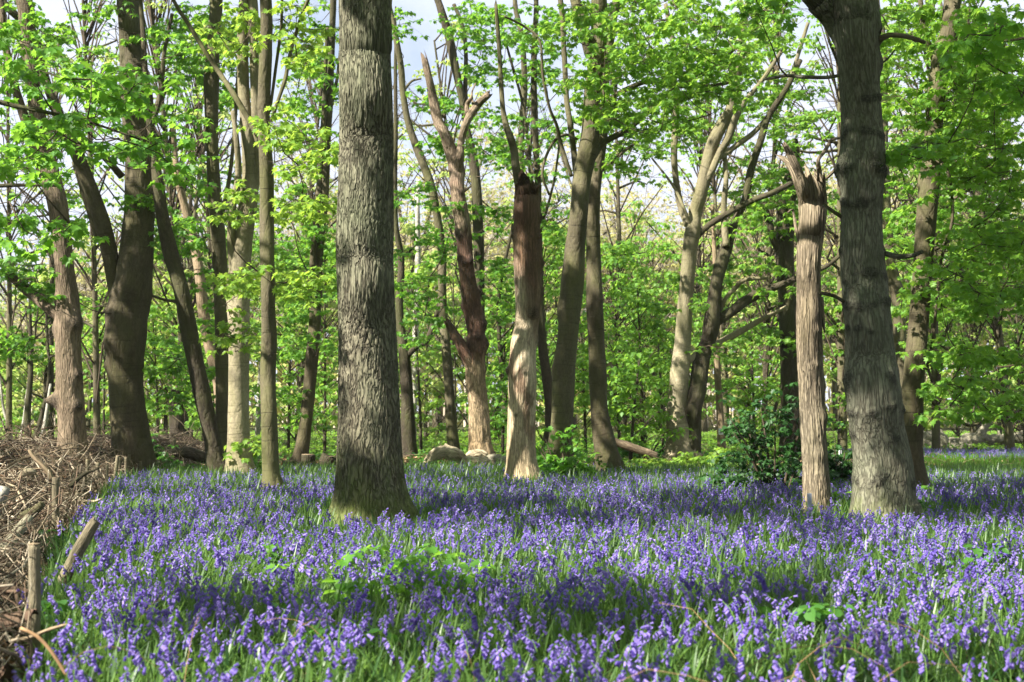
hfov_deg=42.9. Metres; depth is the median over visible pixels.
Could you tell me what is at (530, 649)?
bluebell
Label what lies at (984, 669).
bluebell
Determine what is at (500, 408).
young tree
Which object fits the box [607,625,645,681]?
bluebell
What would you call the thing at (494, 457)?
fallen log
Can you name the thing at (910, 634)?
bluebell
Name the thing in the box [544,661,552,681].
bluebell
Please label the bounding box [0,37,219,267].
sycamore tree
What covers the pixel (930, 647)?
bluebell
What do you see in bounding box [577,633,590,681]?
bluebell
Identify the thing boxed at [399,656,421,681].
bluebell
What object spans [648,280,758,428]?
young tree
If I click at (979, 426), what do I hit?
oak tree
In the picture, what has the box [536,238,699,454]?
young tree
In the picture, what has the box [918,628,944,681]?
bluebell
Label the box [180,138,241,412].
young tree
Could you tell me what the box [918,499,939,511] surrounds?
leafy plant
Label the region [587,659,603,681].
bluebell
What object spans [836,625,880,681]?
bluebell
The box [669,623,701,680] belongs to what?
bluebell
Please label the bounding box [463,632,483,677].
bluebell
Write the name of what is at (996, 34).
sycamore tree
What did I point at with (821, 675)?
bluebell
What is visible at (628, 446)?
fallen log
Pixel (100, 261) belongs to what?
oak tree
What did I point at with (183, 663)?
bluebell
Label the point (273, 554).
leafy plant
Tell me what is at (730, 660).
bluebell
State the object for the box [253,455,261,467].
bush
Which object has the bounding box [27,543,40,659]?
wooden stake
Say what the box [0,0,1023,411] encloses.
sky
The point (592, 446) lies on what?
leafy plant
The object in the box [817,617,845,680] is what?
bluebell
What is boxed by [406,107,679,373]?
oak tree
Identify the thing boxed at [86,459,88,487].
wooden stake
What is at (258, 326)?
young tree
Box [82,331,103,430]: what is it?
young tree
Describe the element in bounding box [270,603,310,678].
bluebell
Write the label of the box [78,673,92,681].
bluebell
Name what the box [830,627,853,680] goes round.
bluebell
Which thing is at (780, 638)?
bluebell
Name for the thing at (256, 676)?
bluebell
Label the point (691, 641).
bluebell
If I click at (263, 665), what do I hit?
bluebell
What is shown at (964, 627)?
bluebell
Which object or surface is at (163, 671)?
bluebell
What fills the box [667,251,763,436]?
young tree
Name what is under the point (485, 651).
bluebell
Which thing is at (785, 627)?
bluebell
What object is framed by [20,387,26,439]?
birch tree
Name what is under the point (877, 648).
bluebell
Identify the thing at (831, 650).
bluebell
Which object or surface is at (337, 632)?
bluebell
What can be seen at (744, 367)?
young tree
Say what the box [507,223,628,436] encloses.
young tree
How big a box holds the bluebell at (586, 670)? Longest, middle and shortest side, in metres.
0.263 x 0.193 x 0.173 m
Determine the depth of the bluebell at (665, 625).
6.33 m
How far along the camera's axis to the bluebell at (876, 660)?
5.84 m
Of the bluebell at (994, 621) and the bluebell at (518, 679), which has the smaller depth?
the bluebell at (518, 679)
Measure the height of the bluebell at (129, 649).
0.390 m
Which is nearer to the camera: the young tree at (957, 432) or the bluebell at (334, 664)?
the bluebell at (334, 664)
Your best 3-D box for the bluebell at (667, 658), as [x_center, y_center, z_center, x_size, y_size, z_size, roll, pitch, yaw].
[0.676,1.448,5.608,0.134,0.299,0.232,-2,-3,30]
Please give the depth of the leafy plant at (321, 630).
6.50 m
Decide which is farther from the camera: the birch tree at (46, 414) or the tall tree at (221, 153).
the tall tree at (221, 153)
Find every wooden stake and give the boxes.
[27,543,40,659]
[51,477,59,542]
[58,516,99,587]
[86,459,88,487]
[95,462,99,485]
[105,465,107,487]
[113,455,119,480]
[124,457,127,475]
[128,455,130,471]
[139,461,141,472]
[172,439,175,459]
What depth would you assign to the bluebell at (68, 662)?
5.33 m
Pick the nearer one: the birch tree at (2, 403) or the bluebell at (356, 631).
the bluebell at (356, 631)
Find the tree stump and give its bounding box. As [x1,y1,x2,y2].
[168,389,184,435]
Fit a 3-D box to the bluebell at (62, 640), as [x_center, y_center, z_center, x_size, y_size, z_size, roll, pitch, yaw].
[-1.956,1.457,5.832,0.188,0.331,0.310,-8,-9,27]
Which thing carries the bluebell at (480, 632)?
on the ground at (710, 428)
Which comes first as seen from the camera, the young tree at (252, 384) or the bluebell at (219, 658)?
the bluebell at (219, 658)
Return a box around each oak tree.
[0,229,152,417]
[0,262,85,411]
[37,203,195,406]
[45,151,258,351]
[96,135,337,378]
[188,81,436,385]
[279,136,511,364]
[300,116,558,432]
[325,0,419,529]
[398,108,568,383]
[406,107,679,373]
[484,99,681,429]
[507,160,710,430]
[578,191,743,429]
[600,180,826,431]
[605,139,836,419]
[673,106,897,377]
[707,143,895,429]
[724,0,970,524]
[756,84,919,307]
[812,74,1023,430]
[890,120,1023,428]
[901,130,1023,430]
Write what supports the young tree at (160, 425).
on the ground at (710, 428)
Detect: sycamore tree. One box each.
[0,0,88,460]
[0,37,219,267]
[4,0,232,471]
[116,0,224,471]
[165,0,259,451]
[172,0,338,489]
[189,0,292,474]
[252,0,338,462]
[390,0,479,448]
[393,6,438,458]
[405,0,531,316]
[454,0,546,437]
[463,0,578,449]
[504,0,800,460]
[560,0,708,472]
[623,1,840,459]
[710,204,725,454]
[878,0,1023,390]
[880,0,1023,489]
[937,6,1023,117]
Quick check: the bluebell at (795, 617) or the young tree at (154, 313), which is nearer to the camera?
the bluebell at (795, 617)
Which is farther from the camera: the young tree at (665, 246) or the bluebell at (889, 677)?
the young tree at (665, 246)
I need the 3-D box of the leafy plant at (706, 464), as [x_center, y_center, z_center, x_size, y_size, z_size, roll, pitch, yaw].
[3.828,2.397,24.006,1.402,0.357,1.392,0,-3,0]
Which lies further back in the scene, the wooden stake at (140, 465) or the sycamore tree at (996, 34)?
the wooden stake at (140, 465)
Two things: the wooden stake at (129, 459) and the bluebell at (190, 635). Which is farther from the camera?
the wooden stake at (129, 459)
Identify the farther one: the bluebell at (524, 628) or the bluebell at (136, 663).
the bluebell at (524, 628)
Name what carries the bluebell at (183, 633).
on the ground at (710, 428)
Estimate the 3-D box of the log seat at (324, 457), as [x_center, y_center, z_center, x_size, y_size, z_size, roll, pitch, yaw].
[-3.931,2.596,27.896,0.479,0.408,0.424,0,-3,0]
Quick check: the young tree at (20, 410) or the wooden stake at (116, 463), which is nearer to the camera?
the wooden stake at (116, 463)
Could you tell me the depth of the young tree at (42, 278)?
46.42 m
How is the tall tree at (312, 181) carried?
on the ground at (710, 428)
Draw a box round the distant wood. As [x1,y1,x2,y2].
[0,199,1023,427]
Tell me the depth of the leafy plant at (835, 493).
15.30 m
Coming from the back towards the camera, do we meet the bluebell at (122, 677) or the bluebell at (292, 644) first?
the bluebell at (292, 644)
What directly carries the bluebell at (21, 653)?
on the ground at (710, 428)
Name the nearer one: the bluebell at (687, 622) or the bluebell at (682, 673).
the bluebell at (682, 673)
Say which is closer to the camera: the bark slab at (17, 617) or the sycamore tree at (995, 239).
the bark slab at (17, 617)
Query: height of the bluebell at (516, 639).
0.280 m
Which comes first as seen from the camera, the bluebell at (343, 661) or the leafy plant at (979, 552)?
the bluebell at (343, 661)
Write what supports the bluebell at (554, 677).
on the ground at (710, 428)
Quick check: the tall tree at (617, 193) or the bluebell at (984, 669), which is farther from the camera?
the tall tree at (617, 193)
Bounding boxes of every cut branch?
[0,486,9,513]
[0,514,33,556]
[4,453,57,483]
[7,501,44,528]
[9,623,72,642]
[17,468,35,479]
[18,449,53,481]
[20,627,69,681]
[69,467,99,487]
[79,498,101,502]
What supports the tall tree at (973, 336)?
on the ground at (710, 428)
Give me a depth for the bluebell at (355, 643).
6.19 m
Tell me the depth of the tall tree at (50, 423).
45.69 m
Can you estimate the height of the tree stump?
1.940 m
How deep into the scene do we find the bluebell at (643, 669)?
5.32 m
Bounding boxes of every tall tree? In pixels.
[0,0,114,439]
[0,26,123,438]
[6,0,183,435]
[73,0,241,435]
[153,9,278,414]
[250,37,338,402]
[321,64,448,386]
[392,18,514,424]
[475,67,616,405]
[557,32,681,440]
[631,60,756,438]
[657,39,768,444]
[686,0,836,451]
[744,1,918,452]
[806,6,961,332]
[837,0,1023,449]
[893,0,1023,450]
[908,8,1023,432]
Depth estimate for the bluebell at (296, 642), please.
6.28 m
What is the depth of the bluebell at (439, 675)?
4.91 m
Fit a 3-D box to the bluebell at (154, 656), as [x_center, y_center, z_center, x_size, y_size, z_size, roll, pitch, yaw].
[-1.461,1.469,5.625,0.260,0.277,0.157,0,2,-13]
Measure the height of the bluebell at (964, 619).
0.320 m
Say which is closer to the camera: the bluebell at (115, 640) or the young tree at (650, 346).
the bluebell at (115, 640)
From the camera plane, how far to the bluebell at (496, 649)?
5.79 m
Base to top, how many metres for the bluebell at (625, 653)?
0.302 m
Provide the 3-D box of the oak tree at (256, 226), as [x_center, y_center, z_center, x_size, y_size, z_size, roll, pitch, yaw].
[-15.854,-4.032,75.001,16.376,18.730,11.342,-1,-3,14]
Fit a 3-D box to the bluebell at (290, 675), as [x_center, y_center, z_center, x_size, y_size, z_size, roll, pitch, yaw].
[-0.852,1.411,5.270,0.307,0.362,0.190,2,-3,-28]
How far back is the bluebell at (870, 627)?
6.34 m
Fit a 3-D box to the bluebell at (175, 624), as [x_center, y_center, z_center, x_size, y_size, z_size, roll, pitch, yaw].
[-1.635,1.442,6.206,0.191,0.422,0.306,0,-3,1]
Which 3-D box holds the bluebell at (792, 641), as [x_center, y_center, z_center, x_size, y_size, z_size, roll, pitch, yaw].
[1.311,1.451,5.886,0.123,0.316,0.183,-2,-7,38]
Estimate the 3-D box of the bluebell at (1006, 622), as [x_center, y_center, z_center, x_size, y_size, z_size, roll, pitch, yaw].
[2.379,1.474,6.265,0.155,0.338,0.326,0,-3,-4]
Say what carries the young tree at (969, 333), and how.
on the ground at (710, 428)
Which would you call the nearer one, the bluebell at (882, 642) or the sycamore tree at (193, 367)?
the bluebell at (882, 642)
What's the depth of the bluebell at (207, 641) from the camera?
5.86 m
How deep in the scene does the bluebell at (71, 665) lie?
5.28 m
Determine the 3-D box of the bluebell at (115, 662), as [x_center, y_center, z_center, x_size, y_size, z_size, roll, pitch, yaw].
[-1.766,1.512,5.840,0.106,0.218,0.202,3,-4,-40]
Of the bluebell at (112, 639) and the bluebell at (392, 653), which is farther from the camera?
the bluebell at (112, 639)
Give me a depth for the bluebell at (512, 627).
5.89 m
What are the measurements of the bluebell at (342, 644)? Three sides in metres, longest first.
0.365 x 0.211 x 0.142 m
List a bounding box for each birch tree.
[0,377,12,439]
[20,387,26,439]
[40,383,51,435]
[255,363,260,440]
[412,179,420,431]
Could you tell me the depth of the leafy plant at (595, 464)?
22.67 m
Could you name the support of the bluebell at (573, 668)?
on the ground at (710, 428)
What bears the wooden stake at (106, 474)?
on the ground at (710, 428)
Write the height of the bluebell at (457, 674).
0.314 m
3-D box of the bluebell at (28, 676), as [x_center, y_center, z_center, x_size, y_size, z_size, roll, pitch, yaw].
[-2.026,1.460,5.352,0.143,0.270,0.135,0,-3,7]
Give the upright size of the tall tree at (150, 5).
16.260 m
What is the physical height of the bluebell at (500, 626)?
0.360 m
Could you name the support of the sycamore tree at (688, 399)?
on the ground at (710, 428)
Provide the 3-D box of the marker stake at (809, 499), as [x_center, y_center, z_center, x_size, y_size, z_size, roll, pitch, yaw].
[3.127,1.857,13.657,0.045,0.520,0.020,-2,-3,0]
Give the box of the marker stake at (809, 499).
[807,493,812,518]
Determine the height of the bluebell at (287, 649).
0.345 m
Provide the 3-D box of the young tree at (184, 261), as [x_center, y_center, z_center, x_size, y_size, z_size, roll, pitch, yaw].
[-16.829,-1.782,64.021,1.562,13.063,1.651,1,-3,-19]
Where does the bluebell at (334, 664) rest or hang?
on the ground at (710, 428)
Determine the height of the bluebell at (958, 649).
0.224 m
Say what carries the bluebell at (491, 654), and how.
on the ground at (710, 428)
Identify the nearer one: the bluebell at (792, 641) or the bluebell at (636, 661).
the bluebell at (636, 661)
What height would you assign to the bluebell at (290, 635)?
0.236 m
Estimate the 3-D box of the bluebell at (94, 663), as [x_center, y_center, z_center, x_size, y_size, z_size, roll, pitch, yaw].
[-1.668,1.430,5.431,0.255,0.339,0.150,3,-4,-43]
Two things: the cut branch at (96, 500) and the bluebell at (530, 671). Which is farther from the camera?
the cut branch at (96, 500)
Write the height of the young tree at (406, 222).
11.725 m
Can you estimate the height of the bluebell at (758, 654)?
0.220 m
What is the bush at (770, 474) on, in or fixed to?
on the ground at (710, 428)
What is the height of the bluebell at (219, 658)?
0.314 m
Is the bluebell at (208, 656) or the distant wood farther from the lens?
the distant wood
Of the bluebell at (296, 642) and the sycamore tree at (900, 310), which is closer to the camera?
the bluebell at (296, 642)
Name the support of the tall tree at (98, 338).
on the ground at (710, 428)
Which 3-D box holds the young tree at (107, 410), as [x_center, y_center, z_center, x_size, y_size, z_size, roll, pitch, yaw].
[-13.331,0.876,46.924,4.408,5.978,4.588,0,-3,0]
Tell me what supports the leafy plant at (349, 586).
on the ground at (710, 428)
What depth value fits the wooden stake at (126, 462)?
21.90 m
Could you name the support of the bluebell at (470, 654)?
on the ground at (710, 428)
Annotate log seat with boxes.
[282,460,294,466]
[301,454,315,464]
[319,453,335,466]
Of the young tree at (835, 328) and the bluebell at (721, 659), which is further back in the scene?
the young tree at (835, 328)
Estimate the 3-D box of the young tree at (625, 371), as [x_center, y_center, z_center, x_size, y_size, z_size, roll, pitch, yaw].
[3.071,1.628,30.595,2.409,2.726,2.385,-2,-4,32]
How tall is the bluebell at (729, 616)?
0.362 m
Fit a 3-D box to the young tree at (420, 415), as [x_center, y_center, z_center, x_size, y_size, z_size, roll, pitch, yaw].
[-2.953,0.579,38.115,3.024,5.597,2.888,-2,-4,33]
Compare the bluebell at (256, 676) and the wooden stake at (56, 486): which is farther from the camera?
the wooden stake at (56, 486)
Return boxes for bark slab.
[0,556,20,570]
[0,583,28,597]
[0,609,38,626]
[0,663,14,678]
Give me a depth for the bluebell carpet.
9.29 m
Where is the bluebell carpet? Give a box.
[10,446,1023,681]
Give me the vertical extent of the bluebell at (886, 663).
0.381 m
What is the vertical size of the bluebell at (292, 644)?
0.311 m
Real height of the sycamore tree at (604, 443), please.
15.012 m
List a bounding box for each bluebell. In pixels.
[12,670,22,681]
[15,644,39,681]
[20,663,35,681]
[32,648,62,681]
[46,660,55,681]
[50,623,84,668]
[51,620,72,681]
[51,648,90,675]
[57,632,97,678]
[60,657,73,681]
[66,654,77,679]
[68,666,80,681]
[73,651,89,672]
[78,671,88,681]
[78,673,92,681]
[79,649,102,681]
[82,611,119,674]
[83,618,136,681]
[83,646,90,671]
[93,607,163,672]
[99,634,116,681]
[108,653,117,677]
[119,666,129,681]
[120,627,146,681]
[122,668,131,681]
[128,624,147,680]
[130,645,184,677]
[131,649,144,681]
[132,635,171,681]
[142,631,168,678]
[149,600,189,675]
[150,625,171,663]
[150,652,167,677]
[151,645,189,681]
[158,661,176,681]
[159,637,174,669]
[166,641,194,679]
[166,662,185,681]
[175,627,192,681]
[176,626,197,676]
[176,658,191,673]
[180,603,213,667]
[188,621,223,674]
[194,662,218,681]
[196,620,232,678]
[196,669,208,681]
[197,637,216,676]
[201,629,225,674]
[201,647,257,681]
[204,652,222,678]
[209,672,224,681]
[210,613,257,678]
[220,609,253,679]
[220,637,233,651]
[222,663,238,681]
[239,636,269,681]
[246,644,278,680]
[249,671,263,681]
[250,637,294,681]
[253,635,300,680]
[253,653,267,681]
[254,632,269,679]
[264,633,280,681]
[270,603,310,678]
[270,666,283,681]
[271,624,307,681]
[274,605,294,661]
[275,651,309,681]
[283,639,306,681]
[287,631,311,677]
[289,634,317,681]
[294,639,332,681]
[305,634,335,680]
[314,653,356,681]
[316,609,333,672]
[316,622,351,679]
[318,629,342,681]
[322,633,354,681]
[322,633,370,667]
[323,640,340,681]
[326,620,364,676]
[334,619,362,681]
[343,618,400,681]
[346,613,382,676]
[346,657,357,677]
[347,649,370,681]
[350,629,386,681]
[367,613,391,670]
[382,638,424,681]
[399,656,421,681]
[401,665,414,681]
[404,620,434,673]
[409,645,431,681]
[424,637,449,679]
[425,643,445,681]
[426,636,461,678]
[429,642,441,677]
[431,633,473,673]
[432,640,461,676]
[434,661,442,681]
[438,650,451,681]
[448,625,478,681]
[450,627,494,681]
[451,662,464,681]
[455,638,473,681]
[460,648,475,681]
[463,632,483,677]
[463,634,486,678]
[468,635,487,665]
[471,663,485,681]
[475,643,512,681]
[475,646,505,679]
[476,627,496,674]
[479,626,492,681]
[486,619,544,673]
[486,642,501,681]
[495,660,504,681]
[500,629,525,675]
[502,618,528,679]
[506,668,518,681]
[510,648,543,680]
[511,641,536,667]
[514,667,522,681]
[518,620,574,672]
[520,633,575,678]
[520,667,533,681]
[524,639,559,681]
[537,646,561,679]
[538,670,561,681]
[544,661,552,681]
[550,649,591,681]
[553,652,570,681]
[559,634,575,672]
[559,643,576,680]
[561,648,574,675]
[563,634,585,679]
[566,660,579,681]
[571,656,595,681]
[576,665,591,681]
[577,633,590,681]
[579,626,624,677]
[579,635,596,681]
[584,640,617,681]
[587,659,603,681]
[591,642,635,680]
[595,622,625,672]
[596,662,606,681]
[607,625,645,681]
[607,630,652,665]
[610,659,671,675]
[613,669,625,681]
[617,634,641,678]
[629,661,678,681]
[634,653,645,668]
[637,641,664,680]
[641,667,659,680]
[646,654,660,681]
[647,648,673,681]
[650,618,683,661]
[659,629,692,676]
[664,615,697,670]
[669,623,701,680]
[677,661,689,681]
[678,627,708,675]
[697,620,722,663]
[705,670,717,681]
[711,638,755,681]
[712,623,747,681]
[712,667,723,681]
[715,644,768,681]
[716,598,757,669]
[724,653,745,681]
[735,613,761,677]
[735,646,754,681]
[742,597,772,669]
[748,614,764,681]
[751,619,770,660]
[759,627,795,662]
[759,633,775,681]
[765,655,780,681]
[769,611,797,672]
[770,671,777,681]
[773,660,789,681]
[783,619,826,668]
[783,656,795,672]
[788,627,810,681]
[790,672,800,681]
[794,663,805,681]
[808,643,823,681]
[816,669,825,681]
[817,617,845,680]
[817,648,829,681]
[822,638,871,681]
[829,616,861,678]
[829,644,839,678]
[829,665,842,681]
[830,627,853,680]
[830,658,887,678]
[836,608,871,665]
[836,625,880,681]
[837,622,875,664]
[854,621,884,674]
[860,617,898,676]
[861,632,897,681]
[862,623,938,681]
[863,637,890,681]
[864,635,927,677]
[868,659,880,681]
[876,671,887,681]
[877,673,898,681]
[878,628,908,678]
[879,645,893,681]
[882,623,894,664]
[891,610,930,677]
[901,632,935,659]
[902,621,917,654]
[903,614,938,681]
[906,629,955,679]
[906,633,941,670]
[914,645,950,681]
[917,649,939,681]
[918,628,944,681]
[927,633,970,669]
[930,617,976,669]
[932,642,962,681]
[933,618,959,681]
[934,622,956,681]
[939,657,974,681]
[944,642,980,677]
[947,625,974,681]
[960,608,995,664]
[968,624,1023,681]
[978,657,987,679]
[987,615,1023,681]
[988,608,1012,680]
[988,611,1015,669]
[996,645,1023,676]
[1002,643,1015,681]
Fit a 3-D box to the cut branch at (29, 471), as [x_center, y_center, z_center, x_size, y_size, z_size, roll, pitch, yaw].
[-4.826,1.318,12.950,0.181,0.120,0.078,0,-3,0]
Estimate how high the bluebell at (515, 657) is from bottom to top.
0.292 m
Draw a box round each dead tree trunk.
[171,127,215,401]
[421,51,495,465]
[494,0,543,480]
[606,361,611,403]
[762,138,802,459]
[775,137,839,516]
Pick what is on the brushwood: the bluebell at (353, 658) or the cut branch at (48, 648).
the cut branch at (48, 648)
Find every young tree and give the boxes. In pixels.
[0,271,107,438]
[0,293,50,439]
[0,304,92,424]
[0,337,38,434]
[0,348,54,435]
[14,308,90,437]
[31,307,152,432]
[80,289,151,433]
[82,295,175,422]
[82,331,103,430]
[100,259,212,434]
[102,304,213,435]
[143,373,168,420]
[144,271,213,438]
[145,292,209,428]
[154,254,289,432]
[155,190,185,269]
[173,108,213,436]
[175,328,259,435]
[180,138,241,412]
[200,233,297,412]
[249,256,338,452]
[249,262,337,443]
[253,239,399,452]
[257,250,337,426]
[283,318,411,420]
[299,223,440,384]
[394,201,410,265]
[394,212,463,432]
[395,264,456,451]
[397,256,510,428]
[399,261,489,438]
[404,250,494,437]
[426,258,581,440]
[457,278,556,453]
[463,302,554,434]
[465,134,570,429]
[465,225,619,440]
[502,224,619,436]
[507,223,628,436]
[514,243,654,451]
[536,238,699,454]
[574,277,711,441]
[581,200,695,436]
[606,352,696,462]
[611,239,704,445]
[617,269,715,435]
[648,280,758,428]
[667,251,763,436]
[694,196,780,444]
[708,321,780,443]
[713,304,836,432]
[737,231,836,408]
[738,287,836,411]
[777,288,848,451]
[795,189,848,436]
[835,262,966,415]
[890,169,970,431]
[905,287,956,408]
[925,260,1023,432]
[927,275,1022,436]
[947,161,1023,431]
[949,271,1023,433]
[982,209,1023,447]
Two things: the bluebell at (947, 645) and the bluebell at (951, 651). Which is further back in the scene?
the bluebell at (947, 645)
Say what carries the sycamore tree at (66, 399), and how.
on the ground at (710, 428)
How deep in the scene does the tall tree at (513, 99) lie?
47.98 m
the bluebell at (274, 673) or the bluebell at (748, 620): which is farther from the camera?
the bluebell at (748, 620)
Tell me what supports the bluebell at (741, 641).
on the ground at (710, 428)
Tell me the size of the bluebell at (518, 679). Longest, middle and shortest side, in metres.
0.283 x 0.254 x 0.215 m
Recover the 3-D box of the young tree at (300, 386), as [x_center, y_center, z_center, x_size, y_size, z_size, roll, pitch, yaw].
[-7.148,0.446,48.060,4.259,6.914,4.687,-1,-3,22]
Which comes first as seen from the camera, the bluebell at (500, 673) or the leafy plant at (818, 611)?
the bluebell at (500, 673)
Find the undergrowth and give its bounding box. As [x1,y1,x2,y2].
[1,427,1023,470]
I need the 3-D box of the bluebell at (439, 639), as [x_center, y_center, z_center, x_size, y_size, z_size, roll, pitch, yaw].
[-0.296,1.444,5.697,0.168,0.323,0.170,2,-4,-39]
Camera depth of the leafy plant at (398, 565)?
8.62 m
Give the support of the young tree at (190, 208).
on the ground at (710, 428)
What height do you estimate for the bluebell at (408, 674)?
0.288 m
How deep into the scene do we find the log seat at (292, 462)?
27.82 m
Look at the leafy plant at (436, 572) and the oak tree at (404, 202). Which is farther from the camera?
the oak tree at (404, 202)
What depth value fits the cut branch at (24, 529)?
9.61 m
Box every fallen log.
[172,447,205,462]
[422,443,489,466]
[466,449,487,456]
[486,454,505,464]
[615,438,657,457]
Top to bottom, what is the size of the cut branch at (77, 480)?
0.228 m
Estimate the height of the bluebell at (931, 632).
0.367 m
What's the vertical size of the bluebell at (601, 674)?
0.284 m
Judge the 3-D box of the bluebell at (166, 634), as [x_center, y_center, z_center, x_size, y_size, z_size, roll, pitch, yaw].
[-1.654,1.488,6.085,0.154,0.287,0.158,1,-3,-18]
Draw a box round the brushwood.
[0,411,205,681]
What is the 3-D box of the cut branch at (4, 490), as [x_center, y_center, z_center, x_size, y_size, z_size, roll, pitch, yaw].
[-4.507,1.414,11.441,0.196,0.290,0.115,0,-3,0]
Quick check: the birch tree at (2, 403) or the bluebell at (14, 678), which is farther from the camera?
the birch tree at (2, 403)
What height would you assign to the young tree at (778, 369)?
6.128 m
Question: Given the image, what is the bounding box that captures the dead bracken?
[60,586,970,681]
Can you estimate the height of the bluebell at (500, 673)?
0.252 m
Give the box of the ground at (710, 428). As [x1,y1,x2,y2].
[0,412,1023,681]
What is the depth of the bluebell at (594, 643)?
5.47 m
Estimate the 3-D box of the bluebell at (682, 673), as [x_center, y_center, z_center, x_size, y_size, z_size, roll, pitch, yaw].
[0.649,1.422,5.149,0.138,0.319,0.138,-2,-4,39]
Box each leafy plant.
[11,599,72,636]
[25,529,79,552]
[256,543,290,567]
[264,543,495,605]
[265,597,319,631]
[302,622,398,671]
[322,578,418,609]
[380,559,504,601]
[502,445,593,467]
[573,452,614,470]
[622,458,673,471]
[624,459,691,468]
[656,461,707,468]
[693,462,737,467]
[744,603,854,646]
[832,485,932,507]
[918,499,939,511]
[942,540,1009,575]
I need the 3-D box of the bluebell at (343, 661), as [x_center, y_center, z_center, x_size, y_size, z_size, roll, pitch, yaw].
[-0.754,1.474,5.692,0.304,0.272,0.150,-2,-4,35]
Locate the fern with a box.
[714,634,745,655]
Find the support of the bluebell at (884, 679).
on the ground at (710, 428)
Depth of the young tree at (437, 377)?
60.05 m
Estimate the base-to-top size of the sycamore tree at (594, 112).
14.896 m
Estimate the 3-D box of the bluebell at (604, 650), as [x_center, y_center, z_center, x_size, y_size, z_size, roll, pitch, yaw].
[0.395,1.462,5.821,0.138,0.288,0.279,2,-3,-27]
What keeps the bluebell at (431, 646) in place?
on the ground at (710, 428)
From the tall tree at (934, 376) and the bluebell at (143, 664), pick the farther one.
the tall tree at (934, 376)
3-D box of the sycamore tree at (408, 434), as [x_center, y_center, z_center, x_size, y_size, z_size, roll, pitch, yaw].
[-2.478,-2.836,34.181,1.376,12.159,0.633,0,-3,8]
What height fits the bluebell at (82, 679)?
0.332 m
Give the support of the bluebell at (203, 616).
on the ground at (710, 428)
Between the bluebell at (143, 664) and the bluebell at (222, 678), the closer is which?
the bluebell at (222, 678)
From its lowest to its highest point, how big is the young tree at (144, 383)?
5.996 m
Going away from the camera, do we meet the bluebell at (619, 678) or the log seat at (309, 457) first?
the bluebell at (619, 678)
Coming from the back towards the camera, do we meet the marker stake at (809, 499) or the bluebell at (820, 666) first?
the marker stake at (809, 499)
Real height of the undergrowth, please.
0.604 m
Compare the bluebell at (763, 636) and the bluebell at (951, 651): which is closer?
the bluebell at (951, 651)
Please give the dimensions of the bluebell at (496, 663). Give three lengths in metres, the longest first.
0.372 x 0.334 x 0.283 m
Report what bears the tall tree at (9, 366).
on the ground at (710, 428)
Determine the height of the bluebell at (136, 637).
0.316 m
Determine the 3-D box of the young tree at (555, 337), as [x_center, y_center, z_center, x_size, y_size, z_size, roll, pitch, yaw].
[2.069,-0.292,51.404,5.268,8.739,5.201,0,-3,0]
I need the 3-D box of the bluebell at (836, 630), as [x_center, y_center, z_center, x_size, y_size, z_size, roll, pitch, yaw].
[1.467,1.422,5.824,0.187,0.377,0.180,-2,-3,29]
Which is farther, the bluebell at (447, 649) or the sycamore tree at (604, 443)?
the sycamore tree at (604, 443)
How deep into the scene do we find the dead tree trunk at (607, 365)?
35.88 m
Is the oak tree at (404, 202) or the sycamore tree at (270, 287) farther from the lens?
the oak tree at (404, 202)
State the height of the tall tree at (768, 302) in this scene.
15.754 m
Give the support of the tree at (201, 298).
on the ground at (710, 428)
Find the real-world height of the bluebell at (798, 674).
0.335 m
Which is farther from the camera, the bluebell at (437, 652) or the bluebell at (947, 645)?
the bluebell at (947, 645)
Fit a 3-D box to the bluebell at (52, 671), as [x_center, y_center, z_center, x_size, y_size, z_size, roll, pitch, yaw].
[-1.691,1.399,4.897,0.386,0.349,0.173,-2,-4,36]
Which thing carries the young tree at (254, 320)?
on the ground at (710, 428)
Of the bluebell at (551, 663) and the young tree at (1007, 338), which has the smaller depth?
the bluebell at (551, 663)
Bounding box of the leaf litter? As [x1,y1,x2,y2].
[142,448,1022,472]
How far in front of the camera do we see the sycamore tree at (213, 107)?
24.61 m
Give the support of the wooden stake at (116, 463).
on the ground at (710, 428)
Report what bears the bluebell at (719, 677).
on the ground at (710, 428)
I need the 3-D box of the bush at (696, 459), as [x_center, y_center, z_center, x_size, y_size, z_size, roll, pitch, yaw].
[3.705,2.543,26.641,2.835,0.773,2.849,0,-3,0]
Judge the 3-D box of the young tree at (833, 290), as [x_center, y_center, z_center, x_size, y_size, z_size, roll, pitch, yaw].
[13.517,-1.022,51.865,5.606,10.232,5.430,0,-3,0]
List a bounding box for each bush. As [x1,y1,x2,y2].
[150,433,182,467]
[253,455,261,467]
[536,424,595,477]
[617,434,665,461]
[623,446,747,467]
[698,381,840,493]
[827,416,852,485]
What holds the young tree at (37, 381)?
on the ground at (710, 428)
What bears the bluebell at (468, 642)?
on the ground at (710, 428)
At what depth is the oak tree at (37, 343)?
79.75 m
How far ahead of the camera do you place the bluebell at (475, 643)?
6.31 m
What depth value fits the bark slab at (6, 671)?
5.10 m
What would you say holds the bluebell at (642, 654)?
on the ground at (710, 428)
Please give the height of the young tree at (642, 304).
4.722 m
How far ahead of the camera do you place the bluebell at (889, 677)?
5.22 m
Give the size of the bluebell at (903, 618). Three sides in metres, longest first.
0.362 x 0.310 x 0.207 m
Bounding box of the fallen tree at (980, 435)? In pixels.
[923,420,1022,449]

